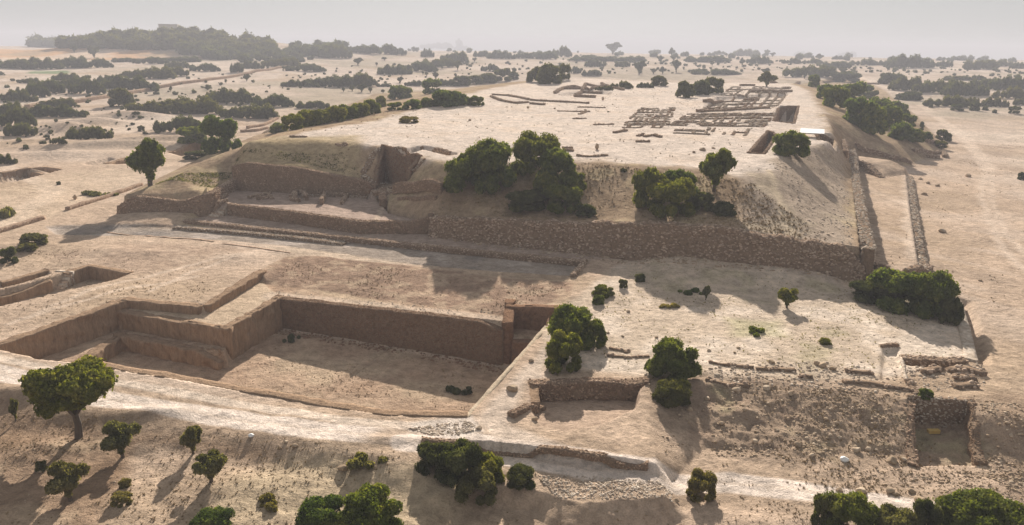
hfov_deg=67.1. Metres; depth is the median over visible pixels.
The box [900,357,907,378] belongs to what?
wall
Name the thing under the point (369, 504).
bush
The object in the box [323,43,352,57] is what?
thicket
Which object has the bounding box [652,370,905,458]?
rubble
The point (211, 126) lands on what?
tree
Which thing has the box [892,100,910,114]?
bush
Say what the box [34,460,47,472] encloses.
shrub
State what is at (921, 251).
wall
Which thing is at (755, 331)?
weeds
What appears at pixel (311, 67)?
thicket
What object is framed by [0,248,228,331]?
dry grass
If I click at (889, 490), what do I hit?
boulder
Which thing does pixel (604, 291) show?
shrub
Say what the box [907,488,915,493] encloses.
boulder
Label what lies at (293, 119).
bush
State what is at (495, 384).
side face
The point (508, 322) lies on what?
cut face
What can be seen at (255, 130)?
field wall
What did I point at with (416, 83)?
thicket
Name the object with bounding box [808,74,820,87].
bush
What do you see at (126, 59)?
thicket
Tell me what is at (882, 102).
bush
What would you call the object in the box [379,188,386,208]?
return wall
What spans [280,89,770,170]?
dry grass
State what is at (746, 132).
house foundations
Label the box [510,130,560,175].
tree
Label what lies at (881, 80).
thicket
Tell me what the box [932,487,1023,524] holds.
bush
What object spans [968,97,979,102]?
thicket
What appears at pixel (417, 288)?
dry grass
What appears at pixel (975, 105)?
shrub
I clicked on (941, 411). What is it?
pit back wall
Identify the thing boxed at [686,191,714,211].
bush
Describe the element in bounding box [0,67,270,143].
woodland
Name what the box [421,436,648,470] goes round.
track bank
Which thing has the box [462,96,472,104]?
bush
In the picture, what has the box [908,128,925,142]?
bush
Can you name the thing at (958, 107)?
shrub
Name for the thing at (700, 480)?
bush
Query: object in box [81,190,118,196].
weeds
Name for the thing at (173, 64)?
thicket
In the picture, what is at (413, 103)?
bush
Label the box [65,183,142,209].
field wall
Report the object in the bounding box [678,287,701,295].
weeds
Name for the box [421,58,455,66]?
thicket
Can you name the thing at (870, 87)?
bush
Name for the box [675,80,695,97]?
bush
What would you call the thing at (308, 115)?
bush
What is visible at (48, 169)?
pit face
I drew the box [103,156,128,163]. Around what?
pit face
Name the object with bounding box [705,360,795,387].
ruined walls
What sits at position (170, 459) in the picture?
dry grass
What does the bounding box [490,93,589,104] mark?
ruined walls
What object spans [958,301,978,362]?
edge wall
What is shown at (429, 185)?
wall
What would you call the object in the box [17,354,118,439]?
tree
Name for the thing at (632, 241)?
rubble wall
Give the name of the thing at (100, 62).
thicket
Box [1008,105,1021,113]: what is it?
shrub
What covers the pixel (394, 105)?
bush
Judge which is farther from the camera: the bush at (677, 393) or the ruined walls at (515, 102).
the ruined walls at (515, 102)
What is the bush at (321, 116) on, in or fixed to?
on the ground at (982, 238)
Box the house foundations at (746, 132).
[673,127,750,135]
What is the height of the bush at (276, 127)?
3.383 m
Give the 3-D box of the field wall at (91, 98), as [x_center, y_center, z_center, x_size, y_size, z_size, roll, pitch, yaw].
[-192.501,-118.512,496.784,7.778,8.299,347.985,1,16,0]
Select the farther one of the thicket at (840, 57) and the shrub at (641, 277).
the thicket at (840, 57)
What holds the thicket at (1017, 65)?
on the ground at (982, 238)
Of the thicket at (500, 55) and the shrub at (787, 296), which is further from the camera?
the thicket at (500, 55)
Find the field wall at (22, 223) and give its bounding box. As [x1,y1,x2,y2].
[0,215,45,232]
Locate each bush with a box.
[0,246,18,263]
[175,126,207,143]
[182,150,208,159]
[188,505,235,524]
[269,121,287,133]
[281,113,304,130]
[294,493,343,524]
[296,109,314,126]
[307,109,330,124]
[324,105,347,121]
[332,481,403,524]
[339,104,358,119]
[351,102,369,115]
[364,99,380,113]
[375,95,386,107]
[387,85,412,98]
[387,102,402,110]
[402,99,421,108]
[414,441,451,480]
[420,97,432,106]
[422,78,441,93]
[430,89,454,106]
[437,437,483,487]
[444,90,466,106]
[453,75,470,85]
[454,465,497,506]
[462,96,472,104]
[469,75,483,83]
[470,95,484,105]
[471,450,505,482]
[479,73,496,82]
[494,68,510,80]
[505,189,546,211]
[506,462,535,490]
[508,71,518,79]
[526,66,539,81]
[532,170,558,198]
[536,62,561,83]
[542,183,582,214]
[544,329,582,373]
[546,302,595,350]
[558,63,570,78]
[575,204,596,217]
[585,318,607,348]
[631,165,666,207]
[643,336,702,380]
[645,177,695,219]
[650,75,668,85]
[651,378,692,408]
[663,168,699,194]
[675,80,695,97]
[685,467,717,502]
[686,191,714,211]
[694,79,710,94]
[704,76,724,92]
[711,200,736,216]
[771,130,810,157]
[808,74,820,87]
[810,492,842,524]
[816,83,832,97]
[820,490,879,524]
[821,83,850,107]
[829,71,861,82]
[841,81,866,99]
[842,97,875,124]
[848,280,906,304]
[855,101,888,134]
[857,84,873,96]
[866,90,878,98]
[866,267,935,315]
[871,96,894,106]
[876,502,917,524]
[878,104,903,126]
[879,72,897,83]
[887,121,915,140]
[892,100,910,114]
[894,91,923,99]
[894,113,917,126]
[907,269,962,319]
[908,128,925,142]
[911,497,943,524]
[924,131,933,139]
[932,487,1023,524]
[934,140,947,147]
[938,296,964,325]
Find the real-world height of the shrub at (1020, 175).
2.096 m
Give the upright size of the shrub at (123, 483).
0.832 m
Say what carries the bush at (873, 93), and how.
on the ground at (982, 238)
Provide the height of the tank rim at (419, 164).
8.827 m
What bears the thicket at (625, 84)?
on the ground at (982, 238)
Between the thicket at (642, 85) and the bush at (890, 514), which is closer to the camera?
the bush at (890, 514)
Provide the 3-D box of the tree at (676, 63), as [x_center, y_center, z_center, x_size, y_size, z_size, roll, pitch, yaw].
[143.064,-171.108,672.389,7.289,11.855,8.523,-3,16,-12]
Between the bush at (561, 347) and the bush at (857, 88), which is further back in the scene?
the bush at (857, 88)
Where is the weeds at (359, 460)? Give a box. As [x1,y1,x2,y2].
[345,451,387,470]
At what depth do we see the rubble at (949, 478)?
59.18 m
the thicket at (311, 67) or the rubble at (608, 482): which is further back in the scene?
the thicket at (311, 67)
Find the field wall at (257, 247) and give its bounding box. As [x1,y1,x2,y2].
[223,243,290,252]
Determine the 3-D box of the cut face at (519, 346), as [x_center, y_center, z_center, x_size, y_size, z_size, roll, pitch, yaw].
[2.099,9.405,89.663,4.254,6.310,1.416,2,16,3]
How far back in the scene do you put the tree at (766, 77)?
344.24 m
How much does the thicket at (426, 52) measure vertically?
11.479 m
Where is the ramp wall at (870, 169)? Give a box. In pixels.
[849,153,884,177]
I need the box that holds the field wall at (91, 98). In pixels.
[74,65,286,102]
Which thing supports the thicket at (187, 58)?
on the ground at (982, 238)
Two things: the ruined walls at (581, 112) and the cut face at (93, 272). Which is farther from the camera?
the ruined walls at (581, 112)
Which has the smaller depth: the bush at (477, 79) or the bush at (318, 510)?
the bush at (318, 510)
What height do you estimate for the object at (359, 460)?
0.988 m
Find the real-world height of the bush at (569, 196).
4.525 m
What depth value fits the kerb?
123.34 m
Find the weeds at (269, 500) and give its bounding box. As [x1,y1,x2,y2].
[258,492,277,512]
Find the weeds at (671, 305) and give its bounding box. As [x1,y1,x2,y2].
[659,302,679,308]
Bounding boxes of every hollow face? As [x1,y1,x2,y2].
[528,382,539,409]
[529,376,649,401]
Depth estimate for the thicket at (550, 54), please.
907.37 m
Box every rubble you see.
[2,410,407,524]
[238,340,456,407]
[272,291,498,317]
[408,420,476,435]
[444,239,846,282]
[536,475,672,501]
[586,172,797,234]
[605,285,947,373]
[633,86,786,130]
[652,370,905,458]
[708,361,985,394]
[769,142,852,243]
[825,467,1023,504]
[977,400,1023,492]
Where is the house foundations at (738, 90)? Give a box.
[702,86,791,109]
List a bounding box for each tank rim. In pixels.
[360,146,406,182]
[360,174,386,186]
[398,158,425,181]
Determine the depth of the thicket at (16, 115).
260.94 m
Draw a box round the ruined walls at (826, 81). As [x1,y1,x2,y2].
[769,80,879,84]
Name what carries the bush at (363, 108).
on the ground at (982, 238)
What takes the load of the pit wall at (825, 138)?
on the ground at (982, 238)
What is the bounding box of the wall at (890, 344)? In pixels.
[879,342,899,347]
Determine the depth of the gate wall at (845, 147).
184.51 m
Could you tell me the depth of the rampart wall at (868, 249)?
118.83 m
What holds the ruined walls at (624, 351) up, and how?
on the ground at (982, 238)
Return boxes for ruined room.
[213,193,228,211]
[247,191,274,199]
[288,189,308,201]
[319,191,348,204]
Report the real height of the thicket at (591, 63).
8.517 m
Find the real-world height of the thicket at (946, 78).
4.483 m
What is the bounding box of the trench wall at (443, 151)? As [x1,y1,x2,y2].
[404,146,451,154]
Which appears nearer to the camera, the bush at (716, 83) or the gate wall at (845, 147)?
the gate wall at (845, 147)
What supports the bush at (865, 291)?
on the ground at (982, 238)
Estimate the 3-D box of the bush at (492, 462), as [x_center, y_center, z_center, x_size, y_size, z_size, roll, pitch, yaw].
[-1.855,14.995,56.597,2.655,2.155,2.642,-11,20,-35]
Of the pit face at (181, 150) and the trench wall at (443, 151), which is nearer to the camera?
the trench wall at (443, 151)
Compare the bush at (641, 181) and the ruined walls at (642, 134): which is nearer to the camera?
the bush at (641, 181)
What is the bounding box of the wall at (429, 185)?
[392,178,444,194]
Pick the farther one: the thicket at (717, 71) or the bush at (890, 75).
the thicket at (717, 71)
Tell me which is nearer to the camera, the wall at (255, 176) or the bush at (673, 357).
the bush at (673, 357)
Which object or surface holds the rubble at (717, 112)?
on the ground at (982, 238)
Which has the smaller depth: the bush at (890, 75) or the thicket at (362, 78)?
the thicket at (362, 78)
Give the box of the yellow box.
[927,428,940,433]
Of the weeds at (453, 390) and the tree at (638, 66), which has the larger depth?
the tree at (638, 66)
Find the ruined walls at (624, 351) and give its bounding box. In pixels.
[606,346,649,357]
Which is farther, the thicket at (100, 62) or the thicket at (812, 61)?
the thicket at (812, 61)
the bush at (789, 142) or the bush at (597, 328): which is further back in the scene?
the bush at (789, 142)
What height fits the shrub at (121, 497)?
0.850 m
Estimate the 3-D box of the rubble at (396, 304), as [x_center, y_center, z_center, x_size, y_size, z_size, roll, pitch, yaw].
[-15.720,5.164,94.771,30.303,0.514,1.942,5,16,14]
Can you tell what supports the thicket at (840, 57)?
on the ground at (982, 238)
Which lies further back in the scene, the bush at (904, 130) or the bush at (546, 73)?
the bush at (546, 73)
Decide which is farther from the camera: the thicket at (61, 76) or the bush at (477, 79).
the bush at (477, 79)
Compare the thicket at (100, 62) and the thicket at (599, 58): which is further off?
the thicket at (599, 58)
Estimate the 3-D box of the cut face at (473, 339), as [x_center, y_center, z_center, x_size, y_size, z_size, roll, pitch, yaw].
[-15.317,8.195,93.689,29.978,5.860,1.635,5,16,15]
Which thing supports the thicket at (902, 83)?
on the ground at (982, 238)
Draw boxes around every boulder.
[337,465,347,470]
[506,384,517,391]
[732,387,740,391]
[763,385,770,390]
[794,442,801,446]
[818,362,826,367]
[852,447,860,452]
[855,487,866,493]
[886,456,896,464]
[886,487,894,493]
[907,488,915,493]
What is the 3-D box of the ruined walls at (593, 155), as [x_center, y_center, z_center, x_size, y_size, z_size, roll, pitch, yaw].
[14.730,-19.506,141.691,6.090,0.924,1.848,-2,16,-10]
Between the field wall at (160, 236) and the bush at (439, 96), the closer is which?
the field wall at (160, 236)
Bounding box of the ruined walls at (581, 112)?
[557,106,613,124]
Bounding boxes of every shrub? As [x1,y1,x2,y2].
[16,242,38,251]
[19,232,48,244]
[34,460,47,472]
[44,459,90,501]
[100,420,141,457]
[107,87,136,106]
[110,490,132,507]
[118,478,131,488]
[137,125,144,130]
[152,87,159,94]
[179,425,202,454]
[191,448,227,482]
[399,116,418,122]
[591,284,614,298]
[592,295,604,304]
[618,279,627,287]
[634,273,645,281]
[777,287,798,307]
[818,337,831,344]
[917,387,933,400]
[935,129,952,141]
[949,104,963,110]
[969,101,980,110]
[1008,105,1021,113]
[1017,172,1023,179]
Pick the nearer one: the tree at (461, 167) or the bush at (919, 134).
the tree at (461, 167)
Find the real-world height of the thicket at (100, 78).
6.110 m
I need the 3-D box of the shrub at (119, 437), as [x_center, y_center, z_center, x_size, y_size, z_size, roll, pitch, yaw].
[-30.034,13.646,58.859,2.595,3.335,3.115,12,19,34]
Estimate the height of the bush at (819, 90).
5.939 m
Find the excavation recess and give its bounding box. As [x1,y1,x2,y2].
[365,144,422,193]
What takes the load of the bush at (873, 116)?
on the ground at (982, 238)
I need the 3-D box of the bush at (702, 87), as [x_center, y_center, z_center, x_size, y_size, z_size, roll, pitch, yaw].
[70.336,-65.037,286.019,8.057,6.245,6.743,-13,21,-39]
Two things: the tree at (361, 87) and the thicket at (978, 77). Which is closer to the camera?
the tree at (361, 87)
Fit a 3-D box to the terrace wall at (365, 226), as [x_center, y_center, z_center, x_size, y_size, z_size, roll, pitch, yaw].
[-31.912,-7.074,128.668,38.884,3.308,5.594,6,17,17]
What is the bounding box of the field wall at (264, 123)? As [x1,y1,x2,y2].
[246,117,278,128]
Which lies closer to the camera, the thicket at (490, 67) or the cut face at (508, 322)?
the cut face at (508, 322)
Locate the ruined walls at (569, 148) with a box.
[562,146,573,151]
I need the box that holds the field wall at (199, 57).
[112,56,202,59]
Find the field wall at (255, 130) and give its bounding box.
[240,126,268,131]
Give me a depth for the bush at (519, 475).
55.58 m
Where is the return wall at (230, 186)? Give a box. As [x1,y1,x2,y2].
[217,179,236,192]
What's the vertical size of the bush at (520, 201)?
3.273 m
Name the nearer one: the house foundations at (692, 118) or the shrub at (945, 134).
the house foundations at (692, 118)
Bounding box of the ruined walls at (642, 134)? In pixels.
[612,128,662,141]
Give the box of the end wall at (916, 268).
[903,264,933,273]
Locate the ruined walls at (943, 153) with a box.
[911,139,947,158]
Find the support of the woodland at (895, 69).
on the ground at (982, 238)
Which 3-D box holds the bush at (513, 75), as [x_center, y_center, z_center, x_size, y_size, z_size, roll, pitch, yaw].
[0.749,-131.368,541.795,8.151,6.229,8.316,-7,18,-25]
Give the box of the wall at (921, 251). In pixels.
[907,175,929,272]
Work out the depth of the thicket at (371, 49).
886.30 m
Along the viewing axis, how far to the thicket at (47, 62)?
567.65 m
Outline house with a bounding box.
[158,24,179,28]
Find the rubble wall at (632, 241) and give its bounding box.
[428,215,865,281]
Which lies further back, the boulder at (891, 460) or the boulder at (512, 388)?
the boulder at (512, 388)
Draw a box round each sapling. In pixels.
[8,398,18,421]
[702,285,710,299]
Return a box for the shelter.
[800,128,824,139]
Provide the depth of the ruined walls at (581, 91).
306.77 m
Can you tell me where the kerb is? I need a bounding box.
[172,225,346,245]
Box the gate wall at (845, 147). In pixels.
[842,139,848,159]
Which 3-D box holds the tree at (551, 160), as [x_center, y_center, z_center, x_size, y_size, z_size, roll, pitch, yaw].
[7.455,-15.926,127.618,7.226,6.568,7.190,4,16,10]
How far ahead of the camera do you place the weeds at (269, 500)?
53.33 m
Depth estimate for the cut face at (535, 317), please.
92.63 m
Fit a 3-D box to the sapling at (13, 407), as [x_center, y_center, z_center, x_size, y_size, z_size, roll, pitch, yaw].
[-41.098,12.193,63.770,0.875,2.424,0.874,9,18,26]
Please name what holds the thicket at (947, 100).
on the ground at (982, 238)
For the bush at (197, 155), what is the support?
on the ground at (982, 238)
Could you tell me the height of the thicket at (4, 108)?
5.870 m
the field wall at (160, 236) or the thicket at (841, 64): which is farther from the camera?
the thicket at (841, 64)
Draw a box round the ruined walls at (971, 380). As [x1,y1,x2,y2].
[920,364,987,389]
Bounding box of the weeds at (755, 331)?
[748,326,764,336]
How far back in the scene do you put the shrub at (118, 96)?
330.04 m
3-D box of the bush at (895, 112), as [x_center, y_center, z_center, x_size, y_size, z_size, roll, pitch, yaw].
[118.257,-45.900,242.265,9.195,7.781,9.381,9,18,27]
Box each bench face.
[70,332,125,362]
[113,331,223,369]
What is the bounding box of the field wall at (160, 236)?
[106,232,213,241]
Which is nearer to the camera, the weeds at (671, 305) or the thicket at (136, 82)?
the weeds at (671, 305)
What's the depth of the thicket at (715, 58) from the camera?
881.99 m
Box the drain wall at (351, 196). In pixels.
[308,189,378,201]
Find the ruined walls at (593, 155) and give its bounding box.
[576,154,607,156]
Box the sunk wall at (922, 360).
[901,354,969,367]
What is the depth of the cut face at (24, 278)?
99.78 m
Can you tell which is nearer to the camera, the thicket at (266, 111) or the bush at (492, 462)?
the bush at (492, 462)
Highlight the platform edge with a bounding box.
[397,195,437,201]
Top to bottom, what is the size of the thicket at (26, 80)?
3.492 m
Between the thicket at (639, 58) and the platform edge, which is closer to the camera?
the platform edge
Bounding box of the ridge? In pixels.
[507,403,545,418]
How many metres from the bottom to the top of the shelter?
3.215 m
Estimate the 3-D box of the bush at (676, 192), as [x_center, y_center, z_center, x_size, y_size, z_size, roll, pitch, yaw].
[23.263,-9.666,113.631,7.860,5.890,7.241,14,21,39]
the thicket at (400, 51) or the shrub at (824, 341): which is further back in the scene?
the thicket at (400, 51)
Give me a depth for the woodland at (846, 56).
1155.61 m
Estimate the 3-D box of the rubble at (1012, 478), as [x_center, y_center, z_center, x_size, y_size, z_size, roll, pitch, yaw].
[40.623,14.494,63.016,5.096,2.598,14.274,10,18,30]
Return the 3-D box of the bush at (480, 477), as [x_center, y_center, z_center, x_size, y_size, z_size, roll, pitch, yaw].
[-2.566,15.746,55.063,3.322,2.566,3.238,0,16,-4]
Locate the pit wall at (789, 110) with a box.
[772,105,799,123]
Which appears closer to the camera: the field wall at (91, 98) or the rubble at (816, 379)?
the rubble at (816, 379)
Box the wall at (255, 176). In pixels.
[231,162,377,195]
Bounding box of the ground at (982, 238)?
[0,42,1023,524]
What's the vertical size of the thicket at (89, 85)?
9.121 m
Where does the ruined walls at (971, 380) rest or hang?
on the ground at (982, 238)
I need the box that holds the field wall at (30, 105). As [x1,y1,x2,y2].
[24,98,67,108]
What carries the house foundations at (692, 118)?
on the ground at (982, 238)
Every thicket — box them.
[0,58,39,68]
[0,88,38,101]
[0,100,21,114]
[0,104,37,126]
[0,153,17,163]
[3,122,37,135]
[15,82,50,96]
[16,77,39,82]
[20,103,89,116]
[26,78,65,92]
[28,56,63,68]
[39,97,77,106]
[49,137,67,143]
[51,72,85,79]
[53,55,88,67]
[55,75,85,87]
[65,126,113,139]
[67,77,106,93]
[80,57,113,67]
[97,74,115,82]
[100,74,159,89]
[111,57,136,61]
[122,65,177,78]
[124,95,223,113]
[132,56,169,63]
[152,114,200,131]
[160,66,189,75]
[162,55,201,61]
[164,60,194,67]
[189,62,220,71]
[208,87,260,103]
[217,102,279,118]
[229,62,243,72]
[240,60,264,68]
[252,93,294,106]
[260,57,300,66]
[280,79,318,86]
[285,63,326,71]
[295,100,329,108]
[302,43,329,55]
[305,74,357,86]
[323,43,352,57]
[341,72,377,85]
[348,44,382,53]
[377,63,412,74]
[377,83,391,86]
[379,43,398,54]
[389,48,406,54]
[398,60,438,71]
[404,80,421,85]
[420,42,453,48]
[420,48,434,56]
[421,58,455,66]
[439,79,460,85]
[440,50,468,61]
[453,46,469,50]
[473,49,488,56]
[480,63,499,70]
[486,50,515,58]
[516,50,558,58]
[553,44,571,56]
[567,55,628,60]
[568,66,580,72]
[572,54,597,57]
[581,69,601,75]
[584,59,604,66]
[595,85,613,90]
[610,80,633,88]
[614,55,646,61]
[614,61,630,66]
[636,82,653,87]
[684,55,731,61]
[688,68,707,71]
[690,68,741,74]
[733,48,760,55]
[746,56,770,63]
[781,57,801,63]
[782,64,837,76]
[802,58,823,63]
[821,61,851,68]
[831,55,843,59]
[837,51,856,56]
[849,58,878,64]
[877,71,906,83]
[878,60,888,65]
[886,53,934,67]
[887,75,930,89]
[901,94,922,100]
[911,78,964,92]
[922,94,970,106]
[935,61,953,66]
[939,80,989,95]
[941,55,967,60]
[942,75,967,80]
[961,74,986,79]
[962,59,999,69]
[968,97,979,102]
[972,76,998,87]
[980,97,1009,106]
[987,74,1023,89]
[991,59,1012,65]
[992,85,1023,98]
[1009,62,1023,68]
[1012,98,1023,104]
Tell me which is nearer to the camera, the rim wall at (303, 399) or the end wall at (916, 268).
the rim wall at (303, 399)
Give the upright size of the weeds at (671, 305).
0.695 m
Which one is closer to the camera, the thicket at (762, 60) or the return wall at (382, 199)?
the return wall at (382, 199)
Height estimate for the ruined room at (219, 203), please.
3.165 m
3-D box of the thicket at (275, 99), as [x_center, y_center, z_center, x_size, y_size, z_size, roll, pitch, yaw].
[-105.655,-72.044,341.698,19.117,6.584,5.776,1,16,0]
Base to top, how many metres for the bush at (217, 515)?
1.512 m
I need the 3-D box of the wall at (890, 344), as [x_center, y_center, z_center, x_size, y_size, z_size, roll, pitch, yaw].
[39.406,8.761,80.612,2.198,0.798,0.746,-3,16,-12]
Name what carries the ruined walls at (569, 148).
on the ground at (982, 238)
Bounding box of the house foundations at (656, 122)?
[622,107,675,127]
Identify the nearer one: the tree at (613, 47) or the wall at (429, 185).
the wall at (429, 185)
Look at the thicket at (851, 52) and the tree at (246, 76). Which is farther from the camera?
the thicket at (851, 52)
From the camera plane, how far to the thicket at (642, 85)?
324.56 m
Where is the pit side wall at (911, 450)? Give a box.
[903,396,919,466]
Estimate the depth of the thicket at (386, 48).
913.32 m
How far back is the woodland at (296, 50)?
784.53 m
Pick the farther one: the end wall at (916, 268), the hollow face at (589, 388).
the end wall at (916, 268)
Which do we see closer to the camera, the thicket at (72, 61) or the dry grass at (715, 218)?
the dry grass at (715, 218)
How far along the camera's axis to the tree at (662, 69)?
650.06 m
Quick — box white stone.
[840,456,848,461]
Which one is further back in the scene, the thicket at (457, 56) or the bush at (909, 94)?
the thicket at (457, 56)
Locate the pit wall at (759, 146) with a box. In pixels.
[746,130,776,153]
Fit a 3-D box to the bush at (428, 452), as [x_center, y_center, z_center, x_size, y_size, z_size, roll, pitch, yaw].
[-5.653,14.444,57.057,3.411,2.500,3.185,0,16,-3]
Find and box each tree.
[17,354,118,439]
[87,46,98,57]
[124,137,165,186]
[198,115,241,153]
[243,74,250,80]
[353,57,362,64]
[357,84,366,91]
[443,145,500,195]
[454,60,461,69]
[455,38,462,50]
[470,138,516,186]
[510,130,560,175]
[536,147,576,185]
[559,168,586,190]
[606,42,622,53]
[634,60,646,74]
[659,66,666,73]
[668,47,675,54]
[672,59,681,71]
[698,147,737,191]
[757,71,778,86]
[801,68,809,78]
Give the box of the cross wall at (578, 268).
[570,258,588,277]
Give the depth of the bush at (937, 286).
88.61 m
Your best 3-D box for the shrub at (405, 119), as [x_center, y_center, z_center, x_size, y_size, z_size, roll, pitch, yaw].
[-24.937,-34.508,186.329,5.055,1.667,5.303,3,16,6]
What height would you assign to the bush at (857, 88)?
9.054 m
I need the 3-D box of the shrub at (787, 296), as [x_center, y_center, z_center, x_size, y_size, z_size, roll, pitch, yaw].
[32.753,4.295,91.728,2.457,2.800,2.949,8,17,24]
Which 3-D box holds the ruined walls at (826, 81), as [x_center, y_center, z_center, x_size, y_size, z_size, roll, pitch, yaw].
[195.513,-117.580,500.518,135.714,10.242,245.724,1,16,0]
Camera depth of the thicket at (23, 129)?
239.43 m
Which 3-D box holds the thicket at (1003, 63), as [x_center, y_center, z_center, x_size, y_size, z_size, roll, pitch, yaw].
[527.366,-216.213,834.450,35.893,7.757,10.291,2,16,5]
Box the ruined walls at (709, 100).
[702,84,792,103]
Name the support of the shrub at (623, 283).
on the ground at (982, 238)
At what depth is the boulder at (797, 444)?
63.05 m
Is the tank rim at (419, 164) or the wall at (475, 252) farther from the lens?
the tank rim at (419, 164)
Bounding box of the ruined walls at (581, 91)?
[553,82,624,97]
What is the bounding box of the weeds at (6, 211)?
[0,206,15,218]
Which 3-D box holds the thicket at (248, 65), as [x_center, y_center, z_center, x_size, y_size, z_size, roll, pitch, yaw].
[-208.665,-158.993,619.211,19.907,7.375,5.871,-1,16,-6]
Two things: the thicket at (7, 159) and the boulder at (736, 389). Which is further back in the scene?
the thicket at (7, 159)
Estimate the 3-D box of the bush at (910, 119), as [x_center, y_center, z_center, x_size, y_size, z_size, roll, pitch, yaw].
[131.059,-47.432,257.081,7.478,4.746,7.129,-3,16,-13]
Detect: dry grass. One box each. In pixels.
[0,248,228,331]
[1,399,856,524]
[155,148,358,187]
[200,334,492,409]
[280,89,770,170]
[281,262,564,313]
[436,163,824,239]
[581,267,956,372]
[649,377,1022,498]
[892,137,1023,382]
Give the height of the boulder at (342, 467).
0.529 m
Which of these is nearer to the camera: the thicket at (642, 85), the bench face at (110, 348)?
the bench face at (110, 348)
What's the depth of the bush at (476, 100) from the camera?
229.64 m
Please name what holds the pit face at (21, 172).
on the ground at (982, 238)
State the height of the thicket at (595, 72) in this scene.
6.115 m
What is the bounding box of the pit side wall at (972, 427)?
[963,399,987,465]
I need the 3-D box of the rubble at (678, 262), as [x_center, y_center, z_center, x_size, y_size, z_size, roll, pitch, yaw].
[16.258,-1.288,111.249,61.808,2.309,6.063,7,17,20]
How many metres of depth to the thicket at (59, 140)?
214.11 m
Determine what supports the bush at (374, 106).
on the ground at (982, 238)
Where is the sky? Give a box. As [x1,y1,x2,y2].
[0,0,1023,58]
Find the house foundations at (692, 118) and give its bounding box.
[670,112,776,126]
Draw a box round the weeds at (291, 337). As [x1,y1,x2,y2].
[282,333,300,342]
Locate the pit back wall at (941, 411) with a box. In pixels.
[907,393,972,428]
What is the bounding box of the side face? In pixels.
[468,326,547,416]
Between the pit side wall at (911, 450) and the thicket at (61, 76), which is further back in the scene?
the thicket at (61, 76)
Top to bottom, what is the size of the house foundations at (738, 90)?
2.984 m
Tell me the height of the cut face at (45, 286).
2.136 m
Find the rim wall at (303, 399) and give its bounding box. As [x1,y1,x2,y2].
[103,361,467,417]
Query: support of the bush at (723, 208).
on the ground at (982, 238)
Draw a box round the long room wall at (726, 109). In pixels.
[696,106,773,111]
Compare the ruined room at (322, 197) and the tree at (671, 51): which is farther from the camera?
the tree at (671, 51)
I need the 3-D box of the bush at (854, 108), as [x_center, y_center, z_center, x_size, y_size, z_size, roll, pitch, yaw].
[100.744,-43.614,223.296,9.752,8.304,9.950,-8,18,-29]
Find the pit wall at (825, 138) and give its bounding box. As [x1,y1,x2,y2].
[815,134,837,152]
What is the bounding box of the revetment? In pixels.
[116,187,225,216]
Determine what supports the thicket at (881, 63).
on the ground at (982, 238)
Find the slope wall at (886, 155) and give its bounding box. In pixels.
[855,142,912,164]
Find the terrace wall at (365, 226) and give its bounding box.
[227,203,429,233]
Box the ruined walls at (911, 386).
[797,368,919,394]
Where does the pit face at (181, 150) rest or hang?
on the ground at (982, 238)
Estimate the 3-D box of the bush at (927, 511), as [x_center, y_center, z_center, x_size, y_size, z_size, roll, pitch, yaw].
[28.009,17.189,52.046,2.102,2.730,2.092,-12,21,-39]
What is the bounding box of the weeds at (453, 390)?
[445,385,472,395]
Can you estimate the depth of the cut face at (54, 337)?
84.60 m
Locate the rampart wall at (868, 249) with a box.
[849,149,876,278]
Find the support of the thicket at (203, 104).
on the ground at (982, 238)
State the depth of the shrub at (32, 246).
111.03 m
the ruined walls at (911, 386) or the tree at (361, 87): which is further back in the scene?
the tree at (361, 87)
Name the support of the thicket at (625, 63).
on the ground at (982, 238)
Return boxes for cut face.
[0,268,49,286]
[0,279,53,305]
[0,298,128,358]
[63,264,133,283]
[106,300,235,353]
[122,296,202,314]
[203,270,266,312]
[219,296,283,359]
[275,294,503,364]
[501,299,515,363]
[505,304,558,330]
[511,318,548,363]
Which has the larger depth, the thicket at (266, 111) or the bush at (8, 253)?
the thicket at (266, 111)
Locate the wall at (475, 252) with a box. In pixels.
[183,218,586,265]
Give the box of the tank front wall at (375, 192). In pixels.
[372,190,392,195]
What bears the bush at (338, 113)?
on the ground at (982, 238)
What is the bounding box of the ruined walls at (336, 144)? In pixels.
[289,135,347,146]
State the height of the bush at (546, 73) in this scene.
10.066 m
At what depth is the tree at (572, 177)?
124.63 m
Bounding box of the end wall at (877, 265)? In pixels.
[873,260,890,269]
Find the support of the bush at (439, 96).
on the ground at (982, 238)
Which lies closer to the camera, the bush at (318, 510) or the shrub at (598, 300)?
the bush at (318, 510)
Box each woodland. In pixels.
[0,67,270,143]
[25,24,277,49]
[174,38,349,62]
[281,58,1023,89]
[348,46,1016,62]
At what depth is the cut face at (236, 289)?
96.08 m
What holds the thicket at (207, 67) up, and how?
on the ground at (982, 238)
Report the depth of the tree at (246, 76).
483.30 m
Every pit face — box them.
[0,167,42,178]
[29,166,61,172]
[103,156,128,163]
[167,142,202,155]
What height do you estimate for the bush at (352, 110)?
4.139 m
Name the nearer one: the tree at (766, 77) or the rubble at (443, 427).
the rubble at (443, 427)
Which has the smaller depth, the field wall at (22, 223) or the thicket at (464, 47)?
the field wall at (22, 223)

